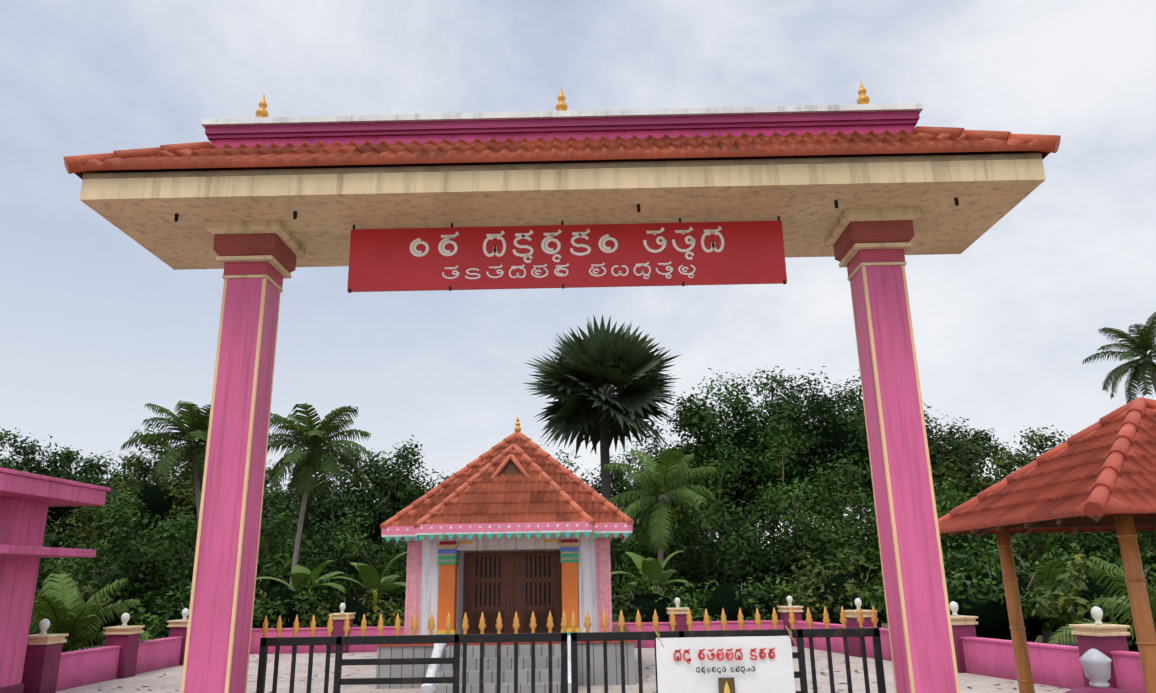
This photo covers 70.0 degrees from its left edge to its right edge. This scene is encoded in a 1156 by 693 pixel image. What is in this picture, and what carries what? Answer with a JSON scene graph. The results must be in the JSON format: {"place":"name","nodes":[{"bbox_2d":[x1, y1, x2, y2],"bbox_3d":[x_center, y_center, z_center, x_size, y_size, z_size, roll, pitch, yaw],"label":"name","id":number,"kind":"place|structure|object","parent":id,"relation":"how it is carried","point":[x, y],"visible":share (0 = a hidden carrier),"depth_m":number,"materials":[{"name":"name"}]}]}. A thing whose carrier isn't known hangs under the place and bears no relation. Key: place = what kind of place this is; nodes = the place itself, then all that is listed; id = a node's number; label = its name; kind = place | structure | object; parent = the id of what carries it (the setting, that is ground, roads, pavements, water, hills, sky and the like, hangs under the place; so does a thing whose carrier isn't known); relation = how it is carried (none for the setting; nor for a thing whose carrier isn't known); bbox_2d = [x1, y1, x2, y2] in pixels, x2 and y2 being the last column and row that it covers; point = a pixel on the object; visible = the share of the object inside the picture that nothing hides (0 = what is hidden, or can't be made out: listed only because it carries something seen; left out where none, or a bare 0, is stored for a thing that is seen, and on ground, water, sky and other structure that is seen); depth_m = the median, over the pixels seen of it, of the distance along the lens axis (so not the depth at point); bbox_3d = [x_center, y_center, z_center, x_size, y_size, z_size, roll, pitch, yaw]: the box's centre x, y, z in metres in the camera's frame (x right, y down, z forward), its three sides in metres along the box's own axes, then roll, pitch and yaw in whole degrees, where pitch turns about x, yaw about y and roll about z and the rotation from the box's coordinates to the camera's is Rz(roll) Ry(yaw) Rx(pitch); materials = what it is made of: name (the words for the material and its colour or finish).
{"place":"outdoors","nodes":[
{"label":"outdoors","id":0,"kind":"place"},
{"bbox_2d":[0,467,109,692],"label":"building","id":1,"kind":"structure","parent":0,"point":[27,499],"depth_m":12.95,"materials":[{"name":"paint"}]},
{"bbox_2d":[375,532,635,692],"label":"shrine building","id":2,"kind":"structure","parent":0,"point":[474,577],"depth_m":14.50,"materials":[{"name":"paint"}]},
{"bbox_2d":[380,432,633,537],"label":"tiled roof","id":3,"kind":"structure","parent":2,"relation":"on","point":[517,477],"depth_m":14.83,"materials":[{"name":"orange tile"}]},
{"bbox_2d":[381,522,632,545],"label":"eave trim","id":4,"kind":"structure","parent":3,"relation":"attached to","point":[623,530],"depth_m":13.96,"materials":[{"name":"pink paint"}]},
{"bbox_2d":[514,416,520,431],"bbox_3d":[-1.246,1.630,17.066,0.144,0.420,0.140,-1,-16,1],"label":"roof finial","id":5,"kind":"object","parent":3,"relation":"on","point":[517,428],"visible":0.77,"depth_m":17.02,"materials":[{"name":"gold metal"}]},
{"bbox_2d":[69,602,1077,650],"bbox_3d":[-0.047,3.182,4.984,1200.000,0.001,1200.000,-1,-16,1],"label":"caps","id":6,"kind":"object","parent":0,"point":[1039,639],"depth_m":22.07,"materials":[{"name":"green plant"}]},
{"bbox_2d":[0,433,80,575],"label":"broadleaf tree","id":7,"kind":"object","parent":6,"relation":"on","point":[25,460],"visible":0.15,"depth_m":45.58,"materials":[{"name":"green plant"}]},
{"bbox_2d":[32,515,62,620],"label":"understory tree","id":8,"kind":"object","parent":6,"relation":"on","point":[48,534],"visible":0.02,"depth_m":33.74,"materials":[{"name":"green plant"}]},
{"bbox_2d":[0,428,147,548],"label":"broadleaf tree","id":9,"kind":"object","parent":6,"relation":"on","point":[66,459],"visible":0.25,"depth_m":46.78,"materials":[{"name":"green plant"}]},
{"bbox_2d":[32,531,121,625],"bbox_3d":[-22.318,10.960,34.614,7.347,6.880,6.066,-1,-16,1],"label":"bush","id":10,"kind":"object","parent":6,"relation":"on","point":[46,568],"visible":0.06,"depth_m":34.06,"materials":[{"name":"green plant"}]},
{"bbox_2d":[33,579,136,646],"bbox_3d":[-15.021,8.020,24.737,3.071,2.085,3.075,14,-21,-42],"label":"shrub","id":11,"kind":"object","parent":6,"relation":"on","point":[85,592],"visible":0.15,"depth_m":24.88,"materials":[{"name":"green plant"}]},
{"bbox_2d":[30,573,152,652],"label":"young palm","id":12,"kind":"object","parent":6,"relation":"on","point":[69,619],"visible":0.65,"depth_m":16.48,"materials":[{"name":"green plant"}]},
{"bbox_2d":[47,473,141,578],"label":"tree","id":13,"kind":"object","parent":6,"relation":"on","point":[89,561],"depth_m":65.96,"materials":[{"name":"green plant"}]},
{"bbox_2d":[45,477,168,568],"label":"broadleaf tree","id":14,"kind":"object","parent":6,"relation":"on","point":[72,510],"visible":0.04,"depth_m":45.95,"materials":[{"name":"green plant"}]},
{"bbox_2d":[29,500,197,638],"bbox_3d":[-16.941,9.260,28.776,6.944,7.462,5.936,-7,-17,20],"label":"understory tree","id":15,"kind":"object","parent":6,"relation":"on","point":[116,550],"visible":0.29,"depth_m":28.36,"materials":[{"name":"green plant"}]},
{"bbox_2d":[43,488,197,615],"bbox_3d":[-16.861,9.429,32.162,6.935,8.124,6.869,-1,-16,1],"label":"understory tree","id":16,"kind":"object","parent":6,"relation":"on","point":[82,569],"visible":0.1,"depth_m":31.67,"materials":[{"name":"green plant"}]},
{"bbox_2d":[46,424,204,559],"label":"broadleaf tree","id":17,"kind":"object","parent":6,"relation":"on","point":[175,497],"visible":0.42,"depth_m":43.59,"materials":[{"name":"green plant"}]},
{"bbox_2d":[120,400,210,521],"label":"coconut palm","id":18,"kind":"object","parent":6,"relation":"on","point":[192,450],"visible":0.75,"depth_m":30.70,"materials":[{"name":"green plant"}]},
{"bbox_2d":[130,584,266,639],"bbox_3d":[-10.819,7.669,23.735,3.515,1.871,2.402,-1,-16,1],"label":"shrub","id":19,"kind":"object","parent":6,"relation":"on","point":[175,613],"visible":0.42,"depth_m":23.42,"materials":[{"name":"green plant"}]},
{"bbox_2d":[111,511,300,636],"bbox_3d":[-14.105,9.353,29.633,7.634,6.873,5.961,-1,-16,1],"label":"understory tree","id":20,"kind":"object","parent":6,"relation":"on","point":[178,548],"visible":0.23,"depth_m":29.09,"materials":[{"name":"green plant"}]},
{"bbox_2d":[180,460,295,557],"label":"broadleaf tree","id":21,"kind":"object","parent":6,"relation":"on","point":[267,476],"visible":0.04,"depth_m":50.73,"materials":[{"name":"green plant"}]},
{"bbox_2d":[182,486,298,628],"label":"understory tree","id":22,"kind":"object","parent":6,"relation":"on","point":[285,525],"visible":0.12,"depth_m":34.14,"materials":[{"name":"green plant"}]},
{"bbox_2d":[252,575,335,628],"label":"shrub","id":23,"kind":"object","parent":6,"relation":"on","point":[287,604],"visible":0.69,"depth_m":24.62,"materials":[{"name":"green plant"}]},
{"bbox_2d":[256,559,347,595],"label":"banana plant","id":24,"kind":"object","parent":6,"relation":"on","point":[299,573],"visible":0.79,"depth_m":25.76,"materials":[{"name":"green plant"}]},
{"bbox_2d":[262,472,351,587],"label":"broadleaf tree","id":25,"kind":"object","parent":6,"relation":"on","point":[298,504],"visible":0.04,"depth_m":50.98,"materials":[{"name":"green plant"}]},
{"bbox_2d":[267,403,372,588],"bbox_3d":[-9.330,5.896,28.409,3.998,7.699,4.105,5,-17,-19],"label":"coconut palm","id":26,"kind":"object","parent":6,"relation":"on","point":[312,459],"visible":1,"depth_m":28.67,"materials":[{"name":"green plant"}]},
{"bbox_2d":[252,493,390,628],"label":"understory tree","id":27,"kind":"object","parent":6,"relation":"on","point":[321,558],"visible":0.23,"depth_m":33.81,"materials":[{"name":"green plant"}]},
{"bbox_2d":[259,467,384,603],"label":"tree","id":28,"kind":"object","parent":6,"relation":"on","point":[344,569],"depth_m":63.57,"materials":[{"name":"green plant"}]},
{"bbox_2d":[260,435,434,605],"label":"broadleaf tree","id":29,"kind":"object","parent":6,"relation":"on","point":[395,490],"visible":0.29,"depth_m":43.60,"materials":[{"name":"green plant"}]},
{"bbox_2d":[294,590,404,627],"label":"shrub","id":30,"kind":"object","parent":6,"relation":"on","point":[372,617],"visible":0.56,"depth_m":25.41,"materials":[{"name":"green plant"}]},
{"bbox_2d":[329,502,406,625],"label":"understory tree","id":31,"kind":"object","parent":6,"relation":"on","point":[400,568],"visible":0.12,"depth_m":33.57,"materials":[{"name":"green plant"}]},
{"bbox_2d":[329,551,406,611],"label":"banana plant","id":32,"kind":"object","parent":6,"relation":"on","point":[374,583],"visible":0.9,"depth_m":26.68,"materials":[{"name":"green plant"}]},
{"bbox_2d":[349,471,450,601],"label":"tree","id":33,"kind":"object","parent":6,"relation":"on","point":[442,477],"depth_m":75.09,"materials":[{"name":"green plant"}]},
{"bbox_2d":[369,461,446,576],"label":"broadleaf tree","id":34,"kind":"object","parent":6,"relation":"on","point":[422,476],"depth_m":56.44,"materials":[{"name":"green plant"}]},
{"bbox_2d":[436,434,580,482],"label":"broadleaf tree","id":35,"kind":"object","parent":6,"relation":"on","point":[569,464],"visible":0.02,"depth_m":54.60,"materials":[{"name":"green plant"}]},
{"bbox_2d":[56,646,1070,692],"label":"courtyard paving","id":36,"kind":"structure","parent":6,"relation":"on","point":[154,681],"depth_m":14.67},
{"bbox_2d":[79,103,1045,692],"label":"entrance arch","id":37,"kind":"structure","parent":36,"relation":"on","point":[261,233],"depth_m":5.82,"materials":[{"name":"pink paint"}]},
{"bbox_2d":[63,126,1060,179],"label":"tiled roof","id":38,"kind":"structure","parent":37,"relation":"on","point":[919,140],"depth_m":5.78,"materials":[{"name":"tile"}]},
{"bbox_2d":[255,81,869,116],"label":"roof finials","id":39,"kind":"object","parent":37,"relation":"on","point":[561,105],"visible":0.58,"depth_m":6.54,"materials":[{"name":"gold metal"}]},
{"bbox_2d":[347,216,786,292],"bbox_3d":[-0.086,-0.675,6.060,3.190,0.532,0.030,-1,-16,1],"label":"sign banner","id":40,"kind":"object","parent":37,"relation":"attached to","point":[562,256],"visible":1,"depth_m":6.04,"materials":[{"name":"red"}]},
{"bbox_2d":[256,628,885,692],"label":"entrance gate","id":41,"kind":"structure","parent":37,"relation":"attached to","point":[799,635],"depth_m":5.71,"materials":[{"name":"black metal"}]},
{"bbox_2d":[261,606,878,637],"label":"fence spikes","id":42,"kind":"object","parent":41,"relation":"attached to","point":[587,624],"visible":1,"depth_m":5.76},
{"bbox_2d":[653,625,795,692],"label":"gate banner","id":43,"kind":"object","parent":41,"relation":"attached to","point":[752,664],"visible":1,"depth_m":5.64,"materials":[{"name":"white plastic"}]},
{"bbox_2d":[98,654,1059,692],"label":"fallen leaves debris","id":44,"kind":"object","parent":36,"relation":"on","point":[645,676],"visible":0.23,"depth_m":14.73,"materials":[{"name":"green plant"}]},
{"bbox_2d":[21,606,1145,692],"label":"compound wall","id":45,"kind":"structure","parent":36,"relation":"on","point":[50,667],"depth_m":14.63,"materials":[{"name":"pink paint"}]},
{"bbox_2d":[39,595,1111,687],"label":"globe lamps","id":46,"kind":"object","parent":45,"relation":"on","point":[1096,664],"depth_m":5.40,"materials":[{"name":"white"}]},
{"bbox_2d":[940,513,1155,692],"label":"bell pavilion","id":47,"kind":"structure","parent":36,"relation":"on","point":[1125,524],"depth_m":9.01,"materials":[{"name":"brown wood"}]},
{"bbox_2d":[938,397,1155,533],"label":"tiled roof","id":48,"kind":"structure","parent":47,"relation":"on","point":[1105,464],"depth_m":8.21,"materials":[{"name":"tile"}]},
{"bbox_2d":[573,464,596,491],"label":"tree","id":49,"kind":"object","parent":6,"relation":"on","point":[585,480],"depth_m":71.42,"materials":[{"name":"green plant"}]},
{"bbox_2d":[523,314,681,595],"bbox_3d":[1.303,5.325,39.647,8.152,14.530,8.232,-1,-16,1],"label":"palmyra palm","id":50,"kind":"object","parent":6,"relation":"on","point":[580,376],"visible":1,"depth_m":39.56,"materials":[{"name":"green plant"}]},
{"bbox_2d":[610,495,679,616],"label":"understory tree","id":51,"kind":"object","parent":6,"relation":"on","point":[618,582],"visible":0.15,"depth_m":36.37,"materials":[{"name":"green plant"}]},
{"bbox_2d":[584,468,705,594],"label":"tree","id":52,"kind":"object","parent":6,"relation":"on","point":[618,554],"depth_m":66.61,"materials":[{"name":"green plant"}]},
{"bbox_2d":[611,550,693,594],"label":"banana plant","id":53,"kind":"object","parent":6,"relation":"on","point":[651,567],"visible":0.71,"depth_m":26.20,"materials":[{"name":"green plant"}]},
{"bbox_2d":[611,569,708,622],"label":"shrub","id":54,"kind":"object","parent":6,"relation":"on","point":[647,604],"visible":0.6,"depth_m":24.26,"materials":[{"name":"green plant"}]},
{"bbox_2d":[602,447,720,592],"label":"young coconut palm","id":55,"kind":"object","parent":6,"relation":"on","point":[660,507],"visible":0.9,"depth_m":29.18,"materials":[{"name":"green plant"}]},
{"bbox_2d":[590,439,749,549],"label":"broadleaf tree","id":56,"kind":"object","parent":6,"relation":"on","point":[615,479],"visible":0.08,"depth_m":49.40,"materials":[{"name":"green plant"}]},
{"bbox_2d":[610,474,805,618],"bbox_3d":[5.656,8.527,31.490,8.400,8.240,7.776,6,-17,-23],"label":"understory tree","id":57,"kind":"object","parent":6,"relation":"on","point":[739,549],"visible":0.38,"depth_m":30.44,"materials":[{"name":"green plant"}]},
{"bbox_2d":[670,515,791,588],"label":"tree","id":58,"kind":"object","parent":6,"relation":"on","point":[717,543],"depth_m":63.85,"materials":[{"name":"green plant"}]},
{"bbox_2d":[626,366,846,534],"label":"broadleaf tree","id":59,"kind":"object","parent":6,"relation":"on","point":[692,420],"visible":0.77,"depth_m":41.03,"materials":[{"name":"green plant"}]},
{"bbox_2d":[675,571,803,621],"bbox_3d":[4.567,7.375,23.347,3.849,2.017,3.152,3,-16,-13],"label":"shrub","id":60,"kind":"object","parent":6,"relation":"on","point":[731,598],"visible":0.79,"depth_m":23.12,"materials":[{"name":"green plant"}]},
{"bbox_2d":[690,436,875,620],"bbox_3d":[7.528,8.494,32.685,8.861,10.004,8.385,-1,-16,1],"label":"understory tree","id":61,"kind":"object","parent":6,"relation":"on","point":[804,524],"visible":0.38,"depth_m":31.57,"materials":[{"name":"green plant"}]},
{"bbox_2d":[771,545,883,627],"bbox_3d":[7.244,6.799,22.700,3.527,2.639,3.654,-1,-16,1],"label":"shrub","id":62,"kind":"object","parent":6,"relation":"on","point":[835,594],"visible":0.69,"depth_m":22.46,"materials":[{"name":"green plant"}]},
{"bbox_2d":[713,366,981,562],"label":"broadleaf tree","id":63,"kind":"object","parent":6,"relation":"on","point":[842,433],"visible":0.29,"depth_m":41.72,"materials":[{"name":"green plant"}]},
{"bbox_2d":[740,502,957,573],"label":"tree","id":64,"kind":"object","parent":6,"relation":"on","point":[825,528],"visible":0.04,"depth_m":64.19,"materials":[{"name":"green plant"}]},
{"bbox_2d":[741,448,964,623],"bbox_3d":[11.115,8.134,32.016,8.908,8.872,7.953,-1,-16,1],"label":"understory tree","id":65,"kind":"object","parent":6,"relation":"on","point":[873,559],"visible":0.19,"depth_m":30.89,"materials":[{"name":"green plant"}]},
{"bbox_2d":[853,564,975,614],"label":"shrub","id":66,"kind":"object","parent":6,"relation":"on","point":[880,602],"visible":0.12,"depth_m":21.23,"materials":[{"name":"green plant"}]},
{"bbox_2d":[859,403,1010,502],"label":"broadleaf tree","id":67,"kind":"object","parent":6,"relation":"on","point":[990,444],"depth_m":47.86,"materials":[{"name":"green plant"}]},
{"bbox_2d":[841,482,1039,579],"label":"understory tree","id":68,"kind":"object","parent":6,"relation":"on","point":[952,542],"visible":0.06,"depth_m":32.30,"materials":[{"name":"green plant"}]},
{"bbox_2d":[942,543,1069,641],"bbox_3d":[10.155,5.853,19.560,4.189,2.442,3.831,-1,-16,1],"label":"shrub","id":69,"kind":"object","parent":6,"relation":"on","point":[978,594],"visible":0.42,"depth_m":19.12,"materials":[{"name":"green plant"}]},
{"bbox_2d":[928,426,1085,545],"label":"broadleaf tree","id":70,"kind":"object","parent":6,"relation":"on","point":[976,484],"visible":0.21,"depth_m":40.79,"materials":[{"name":"green plant"}]},
{"bbox_2d":[933,472,1104,583],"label":"understory tree","id":71,"kind":"object","parent":6,"relation":"on","point":[1029,542],"visible":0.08,"depth_m":28.72,"materials":[{"name":"green plant"}]},
{"bbox_2d":[955,425,1099,540],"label":"broadleaf tree","id":72,"kind":"object","parent":6,"relation":"on","point":[1052,445],"depth_m":44.83,"materials":[{"name":"green plant"}]},
{"bbox_2d":[971,543,1097,634],"bbox_3d":[13.198,6.687,22.846,4.023,2.495,4.692,-1,-16,1],"label":"shrub","id":73,"kind":"object","parent":6,"relation":"on","point":[1064,558],"visible":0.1,"depth_m":22.12,"materials":[{"name":"green plant"}]},
{"bbox_2d":[1000,558,1082,643],"bbox_3d":[10.745,6.054,19.558,3.366,1.981,2.977,-13,-20,36],"label":"bush","id":74,"kind":"object","parent":6,"relation":"on","point":[1046,631],"visible":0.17,"depth_m":18.95,"materials":[{"name":"green plant"}]},
{"bbox_2d":[983,531,1155,570],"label":"understory tree","id":75,"kind":"object","parent":6,"relation":"on","point":[1089,550],"visible":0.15,"depth_m":28.07,"materials":[{"name":"green plant"}]},
{"bbox_2d":[1023,549,1155,651],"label":"shrub","id":76,"kind":"object","parent":6,"relation":"on","point":[1080,596],"visible":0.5,"depth_m":17.37,"materials":[{"name":"green plant"}]},
{"bbox_2d":[1047,557,1155,644],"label":"young palm","id":77,"kind":"object","parent":6,"relation":"on","point":[1115,573],"visible":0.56,"depth_m":14.64,"materials":[{"name":"green plant"}]},
{"bbox_2d":[1063,531,1155,580],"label":"understory tree","id":78,"kind":"object","parent":6,"relation":"on","point":[1114,539],"visible":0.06,"depth_m":27.88,"materials":[{"name":"green plant"}]},
{"bbox_2d":[1082,312,1155,402],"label":"coconut palm","id":79,"kind":"object","parent":6,"relation":"on","point":[1142,344],"visible":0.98,"depth_m":44.80,"materials":[{"name":"green plant"}]},
{"bbox_2d":[1113,543,1155,645],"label":"shrub","id":80,"kind":"object","parent":6,"relation":"on","point":[1146,573],"visible":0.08,"depth_m":16.42,"materials":[{"name":"green plant"}]},
{"bbox_2d":[0,0,1155,580],"label":"sky","id":81,"kind":"structure","parent":0,"point":[96,329],"materials":[{"name":"white"}]}
]}

